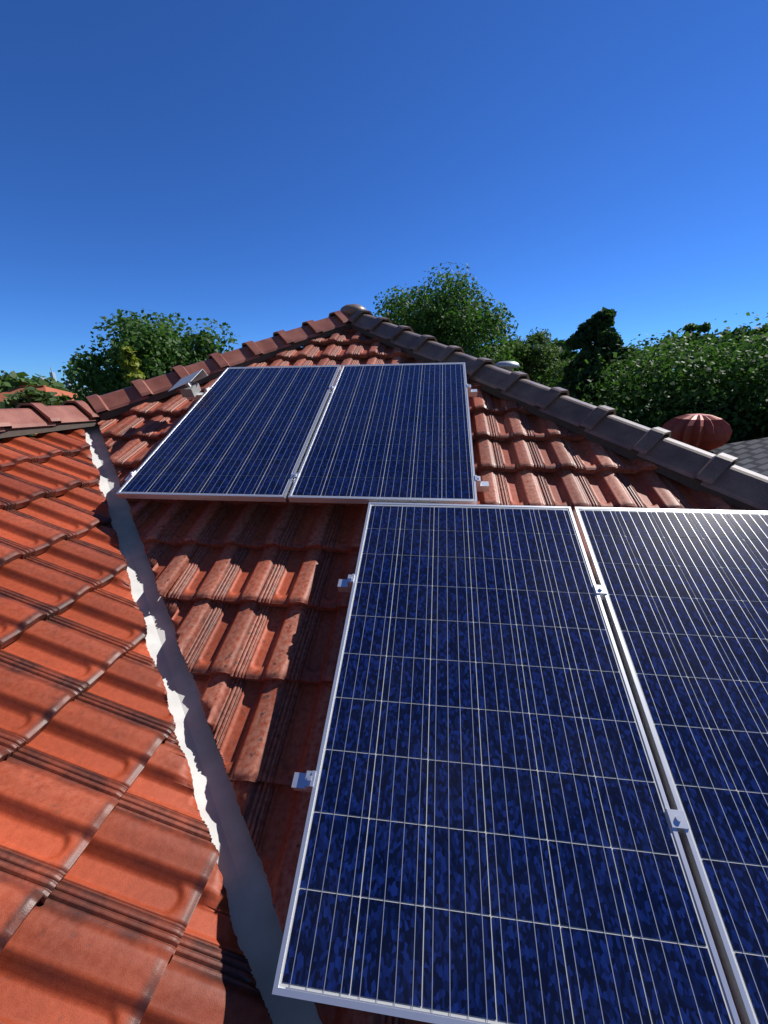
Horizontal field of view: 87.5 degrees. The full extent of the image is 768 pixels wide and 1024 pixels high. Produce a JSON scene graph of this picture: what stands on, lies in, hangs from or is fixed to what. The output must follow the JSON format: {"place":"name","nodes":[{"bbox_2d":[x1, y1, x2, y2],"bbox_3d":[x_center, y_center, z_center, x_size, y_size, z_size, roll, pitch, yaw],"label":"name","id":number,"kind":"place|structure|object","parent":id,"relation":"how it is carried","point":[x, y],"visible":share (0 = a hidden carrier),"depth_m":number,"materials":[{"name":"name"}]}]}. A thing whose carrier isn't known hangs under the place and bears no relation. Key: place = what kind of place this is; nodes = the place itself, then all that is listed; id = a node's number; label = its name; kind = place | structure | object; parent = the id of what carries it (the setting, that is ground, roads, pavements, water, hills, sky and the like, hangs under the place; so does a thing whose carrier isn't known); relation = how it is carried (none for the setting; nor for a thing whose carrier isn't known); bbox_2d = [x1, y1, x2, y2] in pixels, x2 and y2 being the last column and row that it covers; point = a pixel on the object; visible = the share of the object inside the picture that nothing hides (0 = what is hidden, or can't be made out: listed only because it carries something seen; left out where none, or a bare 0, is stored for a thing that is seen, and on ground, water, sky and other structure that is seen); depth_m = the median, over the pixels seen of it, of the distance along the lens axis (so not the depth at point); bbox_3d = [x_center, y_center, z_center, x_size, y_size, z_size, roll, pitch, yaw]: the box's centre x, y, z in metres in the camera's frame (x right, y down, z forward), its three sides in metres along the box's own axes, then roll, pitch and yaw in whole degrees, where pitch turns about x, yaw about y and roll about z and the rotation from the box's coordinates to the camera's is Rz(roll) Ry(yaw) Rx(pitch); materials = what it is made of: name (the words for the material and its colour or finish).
{"place":"outdoors","nodes":[
{"label":"outdoors","id":0,"kind":"place"},
{"bbox_2d":[0,386,77,401],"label":"house roof","id":1,"kind":"structure","parent":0,"point":[49,389],"depth_m":30.43,"materials":[{"name":"tile"}]},
{"bbox_2d":[37,367,70,386],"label":"city skyline towers","id":2,"kind":"structure","parent":0,"point":[52,374],"depth_m":1934.97,"materials":[{"name":"white glass"}]},
{"bbox_2d":[0,0,767,387],"label":"sky","id":3,"kind":"structure","parent":0,"point":[260,168],"materials":[{"name":"blue"}]},
{"bbox_2d":[538,312,767,443],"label":"tree","id":4,"kind":"object","parent":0,"point":[701,380],"depth_m":13.91,"materials":[{"name":"green plant"}]},
{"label":"house walls","id":5,"kind":"object","parent":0,"visible":0},
{"bbox_3d":[0.054,-1.648,7.844,11.774,2.871,17.774,1,18,7],"label":"roof deck","id":6,"kind":"object","parent":5,"relation":"on","visible":0},
{"bbox_2d":[98,322,349,419],"bbox_3d":[-1.418,-1.468,3.894,2.496,0.973,0.276,-14,22,-35],"label":"ridge mortar","id":7,"kind":"object","parent":6,"relation":"on","point":[106,414],"visible":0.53,"depth_m":3.69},
{"bbox_2d":[86,311,350,412],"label":"hip caps","id":8,"kind":"object","parent":7,"relation":"on","point":[141,389],"visible":0.95,"depth_m":3.69,"materials":[{"name":"red tile"}]},
{"bbox_2d":[97,328,742,1023],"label":"roof tiles","id":9,"kind":"object","parent":6,"relation":"on","point":[255,602],"visible":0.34,"depth_m":2.04,"materials":[{"name":"tile"}]},
{"bbox_2d":[179,382,200,396],"bbox_3d":[-1.533,-0.969,3.179,0.100,0.116,0.139,1,18,7],"label":"dc isolator","id":10,"kind":"object","parent":9,"relation":"on","point":[194,390],"visible":0.93,"depth_m":3.15,"materials":[{"name":"grey plastic"}]},
{"bbox_2d":[168,369,207,391],"bbox_3d":[-1.540,-1.030,3.135,0.255,0.168,0.219,4,19,16],"label":"isolator shroud","id":11,"kind":"object","parent":10,"relation":"attached to","point":[195,376],"visible":0.91,"depth_m":3.15,"materials":[{"name":"silver metal"}]},
{"bbox_2d":[125,389,684,851],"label":"mounting rails","id":12,"kind":"object","parent":9,"relation":"on","point":[301,777],"visible":0.1,"depth_m":1.75,"materials":[{"name":"silver metal"}]},
{"bbox_2d":[116,365,340,501],"bbox_3d":[-0.937,-0.647,2.807,0.992,0.751,1.490,1,18,7],"label":"solar panel frame","id":13,"kind":"object","parent":12,"relation":"on","point":[226,497],"visible":0.77,"depth_m":2.26,"materials":[{"name":"metal"}]},
{"bbox_2d":[120,366,338,495],"bbox_3d":[-0.938,-0.658,2.796,0.970,0.709,1.454,1,18,7],"label":"pv backsheet","id":14,"kind":"object","parent":13,"relation":"on","point":[238,433],"visible":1,"depth_m":2.62,"materials":[{"name":"white plastic"}]},
{"bbox_2d":[122,367,336,494],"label":"pv cells","id":15,"kind":"object","parent":14,"relation":"on","point":[277,467],"visible":1,"depth_m":2.62,"materials":[{"name":"blue glass"}]},
{"bbox_2d":[125,366,335,495],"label":"solar panel busbars","id":16,"kind":"object","parent":14,"relation":"on","point":[238,438],"visible":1,"depth_m":2.60,"materials":[{"name":"white"}]},
{"bbox_2d":[288,362,476,504],"bbox_3d":[0.067,-0.622,2.681,0.992,0.751,1.490,1,18,7],"label":"solar panel frame","id":17,"kind":"object","parent":12,"relation":"on","point":[350,500],"visible":0.71,"depth_m":2.13,"materials":[{"name":"metal"}]},
{"bbox_2d":[291,363,474,499],"bbox_3d":[0.066,-0.633,2.671,0.970,0.709,1.454,1,18,7],"label":"solar panel backsheet","id":18,"kind":"object","parent":17,"relation":"attached to","point":[415,444],"visible":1,"depth_m":2.44,"materials":[{"name":"white"}]},
{"bbox_2d":[293,364,472,498],"bbox_3d":[0.066,-0.632,2.668,0.955,0.699,1.433,1,18,7],"label":"solar panel","id":19,"kind":"object","parent":18,"relation":"on","point":[454,461],"visible":1,"depth_m":2.49,"materials":[{"name":"blue glass"}]},
{"bbox_2d":[295,363,470,499],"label":"solar panel busbars","id":20,"kind":"object","parent":18,"relation":"on","point":[394,433],"visible":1,"depth_m":2.50,"materials":[{"name":"white"}]},
{"bbox_2d":[128,384,689,828],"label":"panel clamps","id":21,"kind":"object","parent":12,"relation":"attached to","point":[676,818],"visible":0.88,"depth_m":1.20,"materials":[{"name":"silver metal"}]},
{"bbox_2d":[272,502,740,1023],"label":"solar panel frame","id":22,"kind":"object","parent":12,"relation":"attached to","point":[400,1013],"visible":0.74,"depth_m":1.02,"materials":[{"name":"metal"}]},
{"bbox_2d":[285,504,721,1023],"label":"solar panel busbars","id":23,"kind":"object","parent":22,"relation":"attached to","point":[384,1005],"visible":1,"depth_m":1.10,"materials":[{"name":"white"}]},
{"bbox_2d":[278,504,734,1023],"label":"pv panel backsheet","id":24,"kind":"object","parent":22,"relation":"attached to","point":[397,1004],"visible":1,"depth_m":1.11,"materials":[{"name":"white plastic"}]},
{"bbox_2d":[282,506,730,1023],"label":"pv cells","id":25,"kind":"object","parent":24,"relation":"on","point":[448,852],"visible":1,"depth_m":1.12,"materials":[{"name":"blue glass"}]},
{"bbox_2d":[573,507,767,1023],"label":"solar panel frame","id":26,"kind":"object","parent":12,"relation":"attached to","point":[732,972],"visible":0.89,"depth_m":1.13,"materials":[{"name":"metal"}]},
{"bbox_2d":[578,509,767,1023],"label":"pv backsheet","id":27,"kind":"object","parent":26,"relation":"attached to","point":[733,951],"visible":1,"depth_m":1.32,"materials":[{"name":"white plastic"}]},
{"bbox_2d":[580,511,767,1023],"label":"pv cells","id":28,"kind":"object","parent":27,"relation":"on","point":[745,930],"visible":1,"depth_m":1.35,"materials":[{"name":"blue glass"}]},
{"bbox_2d":[582,509,767,1017],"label":"solar panel busbars","id":29,"kind":"object","parent":28,"relation":"on","point":[707,678],"visible":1,"depth_m":1.38,"materials":[{"name":"white"}]},
{"bbox_2d":[350,322,761,510],"bbox_3d":[1.914,-0.131,2.170,0.276,2.618,7.266,-14,22,-35],"label":"ridge mortar","id":30,"kind":"object","parent":9,"relation":"on","point":[693,483],"visible":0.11,"depth_m":2.59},
{"bbox_2d":[348,309,767,510],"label":"hip caps","id":31,"kind":"object","parent":30,"relation":"on","point":[724,474],"visible":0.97,"depth_m":2.57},
{"bbox_2d":[495,361,519,371],"bbox_3d":[1.199,-1.297,3.958,0.250,0.360,0.250,1,18,7],"label":"mushroom roof vent","id":32,"kind":"object","parent":6,"relation":"on","point":[508,365],"visible":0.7,"depth_m":3.84,"materials":[{"name":"silver metal"}]},
{"bbox_2d":[661,414,731,453],"bbox_3d":[2.486,-0.493,3.256,0.600,0.595,0.600,1,18,7],"label":"turbine vent","id":33,"kind":"object","parent":6,"relation":"on","point":[705,432],"visible":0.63,"depth_m":3.07,"materials":[{"name":"red metal"}]},
{"bbox_3d":[-2.893,1.341,0.035,7.550,1.841,12.546,1,18,7],"label":"wing roof deck","id":34,"kind":"object","parent":5,"relation":"on","visible":0},
{"bbox_2d":[0,417,99,437],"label":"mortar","id":35,"kind":"object","parent":34,"relation":"on","point":[9,431],"visible":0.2,"depth_m":2.80,"materials":[{"name":"grey concrete"}]},
{"bbox_2d":[0,401,100,430],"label":"ridge tiles","id":36,"kind":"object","parent":35,"relation":"on","point":[20,415],"depth_m":2.82,"materials":[{"name":"red tile"}]},
{"bbox_2d":[0,428,273,1023],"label":"roof tiles","id":37,"kind":"object","parent":34,"relation":"on","point":[114,906],"visible":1,"depth_m":1.19,"materials":[{"name":"tile"}]},
{"bbox_2d":[54,430,183,586],"bbox_3d":[-0.613,0.907,1.380,0.475,2.134,6.067,-14,22,-35],"label":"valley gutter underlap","id":38,"kind":"object","parent":37,"relation":"on","point":[61,431],"depth_m":3.04,"materials":[{"name":"red"}]},
{"bbox_2d":[83,426,320,1023],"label":"valley gutter","id":39,"kind":"object","parent":37,"relation":"on","point":[257,929],"visible":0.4,"depth_m":1.39,"materials":[{"name":"metal"}]},
{"label":"ground","id":40,"kind":"structure","parent":0,"visible":0},
{"bbox_2d":[0,401,34,439],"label":"tree","id":41,"kind":"object","parent":40,"relation":"on","point":[2,405],"visible":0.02,"depth_m":18.79,"materials":[{"name":"green plant"}]},
{"bbox_2d":[0,370,58,388],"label":"tree","id":42,"kind":"object","parent":40,"relation":"on","point":[13,375],"visible":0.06,"depth_m":43.44,"materials":[{"name":"green plant"}]},
{"bbox_2d":[0,372,72,392],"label":"tree","id":43,"kind":"object","parent":40,"relation":"on","point":[9,384],"visible":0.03,"depth_m":31.26,"materials":[{"name":"green plant"}]},
{"bbox_2d":[2,386,71,408],"bbox_3d":[-21.551,-4.886,25.508,5.988,5.996,5.601,1,18,7],"label":"tree","id":44,"kind":"object","parent":40,"relation":"on","point":[31,394],"visible":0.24,"depth_m":24.13,"materials":[{"name":"green plant"}]},
{"bbox_2d":[44,393,100,405],"bbox_3d":[-16.258,-3.837,22.581,5.236,5.647,5.601,1,18,7],"label":"tree","id":45,"kind":"object","parent":40,"relation":"on","point":[74,395],"depth_m":21.92,"materials":[{"name":"green plant"}]},
{"bbox_2d":[116,344,144,387],"bbox_3d":[-7.894,-1.789,13.461,0.903,7.114,1.089,1,18,7],"label":"conifer tree","id":46,"kind":"object","parent":40,"relation":"on","point":[129,361],"visible":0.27,"depth_m":12.46,"materials":[{"name":"green plant"}]},
{"bbox_2d":[57,309,240,402],"bbox_3d":[-8.445,-3.667,16.757,8.132,8.680,7.285,1,18,7],"label":"tree","id":47,"kind":"object","parent":40,"relation":"on","point":[158,353],"visible":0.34,"depth_m":14.21,"materials":[{"name":"green plant"}]},
{"bbox_2d":[373,261,522,371],"bbox_3d":[2.655,-7.233,22.663,10.316,11.520,10.328,1,18,7],"label":"tree","id":48,"kind":"object","parent":40,"relation":"on","point":[452,316],"visible":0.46,"depth_m":19.21,"materials":[{"name":"green plant"}]},
{"bbox_2d":[484,327,573,386],"bbox_3d":[9.861,-7.773,27.687,7.282,9.256,6.750,1,18,7],"label":"tree","id":49,"kind":"object","parent":40,"relation":"on","point":[538,357],"depth_m":25.53,"materials":[{"name":"green plant"}]},
{"bbox_2d":[517,338,577,387],"bbox_3d":[17.209,-12.995,42.418,8.376,9.932,8.531,1,18,7],"label":"tree","id":50,"kind":"object","parent":40,"relation":"on","point":[564,353],"depth_m":39.72,"materials":[{"name":"green plant"}]},
{"bbox_2d":[557,307,634,406],"bbox_3d":[9.435,-4.490,18.299,3.407,8.788,3.521,1,18,7],"label":"cypress tree","id":51,"kind":"object","parent":40,"relation":"on","point":[592,338],"depth_m":16.81,"materials":[{"name":"green plant"}]},
{"bbox_2d":[626,345,659,374],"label":"tree","id":52,"kind":"object","parent":40,"relation":"on","point":[634,348],"depth_m":51.39,"materials":[{"name":"green plant"}]},
{"bbox_2d":[658,322,715,356],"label":"tree","id":53,"kind":"object","parent":40,"relation":"on","point":[705,327],"visible":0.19,"depth_m":46.37,"materials":[{"name":"green plant"}]},
{"bbox_2d":[708,325,766,358],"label":"tree","id":54,"kind":"object","parent":40,"relation":"on","point":[746,332],"visible":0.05,"depth_m":41.22,"materials":[{"name":"green plant"}]},
{"bbox_2d":[729,330,767,398],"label":"tree","id":55,"kind":"object","parent":40,"relation":"on","point":[744,338],"visible":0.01,"depth_m":16.52,"materials":[{"name":"green plant"}]},
{"bbox_2d":[729,336,767,438],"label":"tree","id":56,"kind":"object","parent":40,"relation":"on","point":[756,388],"visible":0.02,"depth_m":14.17,"materials":[{"name":"green plant"}]},
{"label":"neighbouring dark walls","id":57,"kind":"object","parent":40,"relation":"on","visible":0},
{"bbox_2d":[708,437,767,476],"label":"roof","id":58,"kind":"structure","parent":57,"relation":"on","point":[751,455],"depth_m":10.07,"materials":[{"name":"grey tile"}]},
{"bbox_3d":[0.032,-3.103,7.374,0.276,0.135,5.800,1,18,7],"label":"ridge cap bedding","id":59,"kind":"object","parent":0,"visible":0},
{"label":"main ridge caps","id":60,"kind":"object","parent":59,"relation":"on","visible":0},
{"bbox_2d":[340,304,365,314],"bbox_3d":[-0.346,-2.248,4.522,0.304,0.176,0.320,1,18,7],"label":"apex pointing","id":61,"kind":"object","parent":60,"relation":"attached to","point":[349,309],"visible":0.46,"depth_m":4.40,"materials":[{"name":"grey metal"}]}
]}

